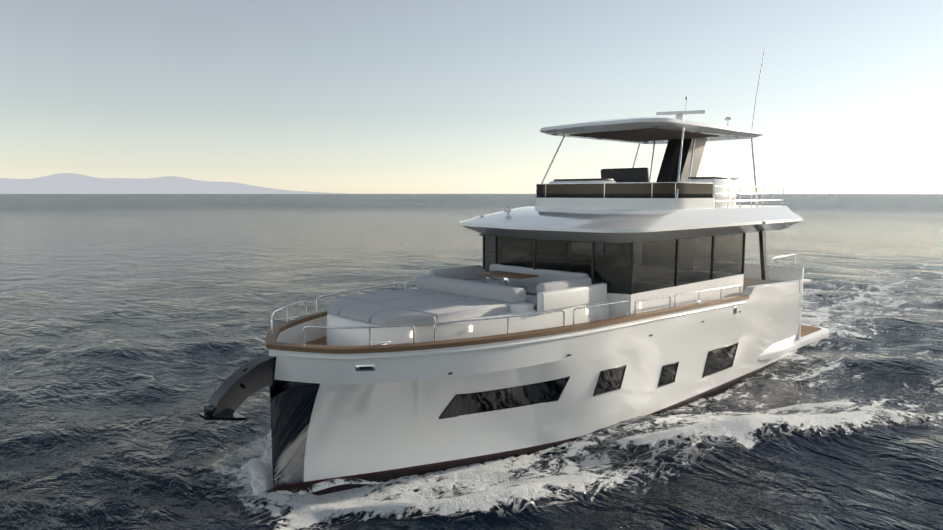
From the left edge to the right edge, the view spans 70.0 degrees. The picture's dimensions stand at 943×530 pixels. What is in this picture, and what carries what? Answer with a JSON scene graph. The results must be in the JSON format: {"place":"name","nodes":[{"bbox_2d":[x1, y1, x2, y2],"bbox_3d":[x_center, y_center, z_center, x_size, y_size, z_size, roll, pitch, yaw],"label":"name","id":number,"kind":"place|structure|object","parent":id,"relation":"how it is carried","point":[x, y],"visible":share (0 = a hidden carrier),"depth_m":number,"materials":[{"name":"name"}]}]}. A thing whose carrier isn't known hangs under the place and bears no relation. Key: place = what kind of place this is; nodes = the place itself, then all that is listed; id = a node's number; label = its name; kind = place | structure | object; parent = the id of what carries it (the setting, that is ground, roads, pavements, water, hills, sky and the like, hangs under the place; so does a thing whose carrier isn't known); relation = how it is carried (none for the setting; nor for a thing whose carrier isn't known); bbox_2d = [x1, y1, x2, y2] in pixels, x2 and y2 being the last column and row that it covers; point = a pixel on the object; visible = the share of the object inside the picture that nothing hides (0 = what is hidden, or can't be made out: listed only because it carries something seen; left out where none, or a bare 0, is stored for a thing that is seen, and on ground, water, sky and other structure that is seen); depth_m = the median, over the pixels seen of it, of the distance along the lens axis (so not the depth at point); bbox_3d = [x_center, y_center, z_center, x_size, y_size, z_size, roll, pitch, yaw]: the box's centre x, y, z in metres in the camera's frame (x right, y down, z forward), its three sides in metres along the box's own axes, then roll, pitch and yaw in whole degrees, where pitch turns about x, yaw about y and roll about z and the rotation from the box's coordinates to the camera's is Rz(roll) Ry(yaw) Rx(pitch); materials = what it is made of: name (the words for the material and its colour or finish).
{"place":"outdoors","nodes":[
{"label":"outdoors","id":0,"kind":"place"},
{"bbox_2d":[0,173,347,193],"bbox_3d":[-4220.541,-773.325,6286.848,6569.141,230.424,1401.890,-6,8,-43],"label":"distant mountains","id":1,"kind":"structure","parent":0,"point":[66,183],"depth_m":7249.63,"materials":[{"name":"grey stone"}]},
{"bbox_2d":[0,194,942,529],"bbox_3d":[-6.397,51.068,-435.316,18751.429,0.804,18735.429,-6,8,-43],"label":"sea","id":2,"kind":"structure","parent":0,"point":[134,328],"depth_m":17.45,"materials":[{"name":"blue liquid"}]},
{"bbox_2d":[239,428,272,494],"bbox_3d":[-3.647,3.229,12.573,1.530,0.894,2.895,2,7,22],"label":"bow spray","id":3,"kind":"object","parent":2,"relation":"on","point":[260,468],"visible":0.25,"depth_m":11.31,"materials":[{"name":"white liquid"}]},
{"bbox_2d":[268,475,437,494],"bbox_3d":[-1.885,3.675,11.278,2.927,0.281,0.531,-2,6,-18],"label":"foam","id":4,"kind":"object","parent":2,"relation":"on","point":[323,485],"visible":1,"depth_m":11.34,"materials":[{"name":"white"}]},
{"bbox_2d":[199,48,828,494],"bbox_3d":[3.043,-0.968,16.741,19.720,9.801,5.368,-6,8,-43],"label":"motor yacht","id":5,"kind":"object","parent":2,"relation":"on","point":[567,310],"visible":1,"depth_m":13.47,"materials":[{"name":"fiberglass"},{"name":"glass"},{"name":"teak"}]},
{"bbox_2d":[0,0,942,193],"label":"sky","id":6,"kind":"structure","parent":0,"point":[327,96],"materials":[{"name":"blue"}]}
]}

